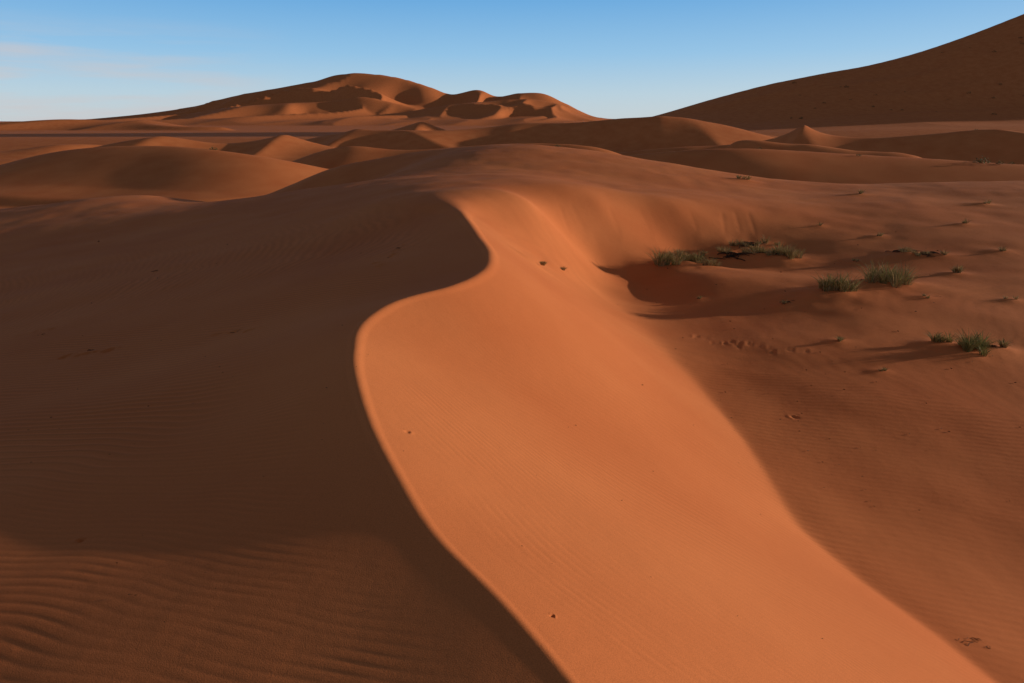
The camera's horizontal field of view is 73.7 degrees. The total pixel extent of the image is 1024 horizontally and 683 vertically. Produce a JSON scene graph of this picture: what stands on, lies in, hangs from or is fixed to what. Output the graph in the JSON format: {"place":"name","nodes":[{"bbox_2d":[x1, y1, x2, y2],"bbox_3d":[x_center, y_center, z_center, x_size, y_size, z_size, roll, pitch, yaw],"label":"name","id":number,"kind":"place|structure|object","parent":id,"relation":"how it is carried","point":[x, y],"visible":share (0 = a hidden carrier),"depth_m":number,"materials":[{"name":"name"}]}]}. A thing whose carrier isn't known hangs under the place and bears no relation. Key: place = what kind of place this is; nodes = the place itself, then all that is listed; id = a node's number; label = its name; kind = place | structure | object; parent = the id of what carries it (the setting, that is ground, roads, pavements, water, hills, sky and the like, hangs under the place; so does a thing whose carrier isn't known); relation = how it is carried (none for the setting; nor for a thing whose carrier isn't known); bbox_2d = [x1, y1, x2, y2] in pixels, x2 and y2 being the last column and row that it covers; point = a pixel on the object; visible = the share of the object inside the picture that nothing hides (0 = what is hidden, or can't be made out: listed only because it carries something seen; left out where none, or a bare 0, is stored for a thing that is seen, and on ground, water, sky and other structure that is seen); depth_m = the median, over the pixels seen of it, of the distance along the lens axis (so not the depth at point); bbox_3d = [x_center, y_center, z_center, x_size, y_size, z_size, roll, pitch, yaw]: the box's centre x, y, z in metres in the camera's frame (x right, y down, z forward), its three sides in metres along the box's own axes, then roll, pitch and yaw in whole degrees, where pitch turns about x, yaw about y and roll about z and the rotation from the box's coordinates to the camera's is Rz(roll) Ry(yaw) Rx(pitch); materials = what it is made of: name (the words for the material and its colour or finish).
{"place":"outdoors","nodes":[
{"label":"outdoors","id":0,"kind":"place"},
{"bbox_2d":[0,14,1023,682],"bbox_3d":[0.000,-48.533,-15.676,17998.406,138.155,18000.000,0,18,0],"label":"sand dunes","id":1,"kind":"structure","parent":0,"point":[486,458],"depth_m":8.25,"materials":[{"name":"orange sand"}]},
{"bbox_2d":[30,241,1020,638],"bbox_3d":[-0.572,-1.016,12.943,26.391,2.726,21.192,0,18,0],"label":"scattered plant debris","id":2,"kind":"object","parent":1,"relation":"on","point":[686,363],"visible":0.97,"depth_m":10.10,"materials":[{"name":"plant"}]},
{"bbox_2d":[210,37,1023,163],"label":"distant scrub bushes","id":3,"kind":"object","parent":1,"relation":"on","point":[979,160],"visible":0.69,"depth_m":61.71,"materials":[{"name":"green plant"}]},
{"bbox_2d":[646,246,688,265],"bbox_3d":[4.523,-2.475,19.737,1.479,0.610,1.033,3,18,10],"label":"desert grass tuft","id":4,"kind":"object","parent":1,"relation":"on","point":[664,259],"visible":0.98,"depth_m":19.66,"materials":[{"name":"plant"}]},
{"bbox_2d":[666,247,684,255],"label":"desert grass tuft","id":5,"kind":"object","parent":1,"relation":"on","point":[679,251],"visible":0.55,"depth_m":21.13,"materials":[{"name":"green plant"}]},
{"bbox_2d":[676,248,712,261],"bbox_3d":[5.393,-2.545,20.370,1.240,0.466,0.991,0,18,0],"label":"desert grass tuft","id":6,"kind":"object","parent":1,"relation":"on","point":[691,258],"visible":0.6,"depth_m":20.34,"materials":[{"name":"green plant"}]},
{"bbox_2d":[693,255,722,265],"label":"desert grass tuft","id":7,"kind":"object","parent":1,"relation":"on","point":[705,262],"visible":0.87,"depth_m":19.77,"materials":[{"name":"green plant"}]},
{"bbox_2d":[714,246,731,253],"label":"desert grass tuft","id":8,"kind":"object","parent":1,"relation":"on","point":[720,250],"visible":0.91,"depth_m":21.32,"materials":[{"name":"green plant"}]},
{"bbox_2d":[714,252,754,260],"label":"dry twigs","id":9,"kind":"object","parent":1,"relation":"on","point":[734,254],"visible":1,"depth_m":20.90,"materials":[{"name":"brown wood"}]},
{"bbox_2d":[728,239,748,246],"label":"desert grass tuft","id":10,"kind":"object","parent":1,"relation":"on","point":[738,243],"visible":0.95,"depth_m":21.92,"materials":[{"name":"plant"}]},
{"bbox_2d":[734,175,749,179],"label":"desert grass tuft","id":11,"kind":"object","parent":1,"relation":"on","point":[739,177],"visible":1,"depth_m":33.52,"materials":[{"name":"plant"}]},
{"bbox_2d":[739,241,756,248],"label":"dry twigs","id":12,"kind":"object","parent":1,"relation":"on","point":[750,243],"visible":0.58,"depth_m":21.92,"materials":[{"name":"brown wood"}]},
{"bbox_2d":[740,246,758,253],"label":"desert grass tuft","id":13,"kind":"object","parent":1,"relation":"on","point":[747,250],"visible":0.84,"depth_m":21.00,"materials":[{"name":"green plant"}]},
{"bbox_2d":[746,241,768,252],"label":"desert grass tuft","id":14,"kind":"object","parent":1,"relation":"on","point":[758,249],"visible":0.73,"depth_m":21.07,"materials":[{"name":"plant"}]},
{"bbox_2d":[755,236,779,245],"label":"desert grass tuft","id":15,"kind":"object","parent":1,"relation":"on","point":[765,242],"visible":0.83,"depth_m":22.05,"materials":[{"name":"plant"}]},
{"bbox_2d":[763,246,781,255],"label":"desert grass tuft","id":16,"kind":"object","parent":1,"relation":"on","point":[770,252],"visible":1,"depth_m":20.43,"materials":[{"name":"green plant"}]},
{"bbox_2d":[769,242,806,258],"bbox_3d":[8.191,-2.782,20.442,1.424,0.560,0.961,12,22,34],"label":"desert grass tuft","id":17,"kind":"object","parent":1,"relation":"on","point":[788,253],"visible":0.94,"depth_m":20.34,"materials":[{"name":"plant"}]},
{"bbox_2d":[832,335,845,341],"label":"desert grass tuft","id":18,"kind":"object","parent":1,"relation":"on","point":[839,338],"visible":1,"depth_m":13.08,"materials":[{"name":"plant"}]},
{"bbox_2d":[811,268,867,291],"bbox_3d":[7.694,-1.421,16.008,1.481,0.556,0.972,0,18,0],"label":"desert grass tuft","id":19,"kind":"object","parent":1,"relation":"on","point":[833,285],"visible":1,"depth_m":15.95,"materials":[{"name":"plant"}]},
{"bbox_2d":[851,259,928,287],"bbox_3d":[9.251,-1.704,16.679,1.840,0.658,1.813,8,20,23],"label":"desert grass tuft","id":20,"kind":"object","parent":1,"relation":"on","point":[891,277],"visible":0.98,"depth_m":16.60,"materials":[{"name":"green plant"}]},
{"bbox_2d":[897,245,931,256],"bbox_3d":[11.579,-2.621,19.709,1.059,0.273,0.624,13,22,34],"label":"desert grass tuft","id":21,"kind":"object","parent":1,"relation":"on","point":[909,249],"visible":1,"depth_m":19.72,"materials":[{"name":"green plant"}]},
{"bbox_2d":[920,251,939,256],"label":"dry twigs","id":22,"kind":"object","parent":1,"relation":"on","point":[922,253],"visible":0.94,"depth_m":19.60,"materials":[{"name":"brown wood"}]},
{"bbox_2d":[925,331,955,342],"bbox_3d":[8.136,-0.064,12.851,0.702,0.237,0.488,0,18,0],"label":"desert grass tuft","id":23,"kind":"object","parent":1,"relation":"on","point":[939,338],"visible":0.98,"depth_m":12.86,"materials":[{"name":"plant"}]},
{"bbox_2d":[951,264,964,272],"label":"desert grass tuft","id":24,"kind":"object","parent":1,"relation":"on","point":[957,269],"visible":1,"depth_m":17.80,"materials":[{"name":"plant"}]},
{"bbox_2d":[950,328,998,356],"bbox_3d":[8.540,-0.012,12.557,1.181,0.478,0.827,-10,21,-29],"label":"desert grass tuft","id":25,"kind":"object","parent":1,"relation":"on","point":[972,344],"visible":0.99,"depth_m":12.50,"materials":[{"name":"green plant"}]},
{"bbox_2d":[998,338,1012,347],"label":"desert grass tuft","id":26,"kind":"object","parent":1,"relation":"on","point":[1003,343],"visible":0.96,"depth_m":12.74,"materials":[{"name":"green plant"}]},
{"bbox_2d":[0,0,1023,120],"label":"sky","id":27,"kind":"structure","parent":0,"point":[60,59],"materials":[{"name":"blue"}]}
]}

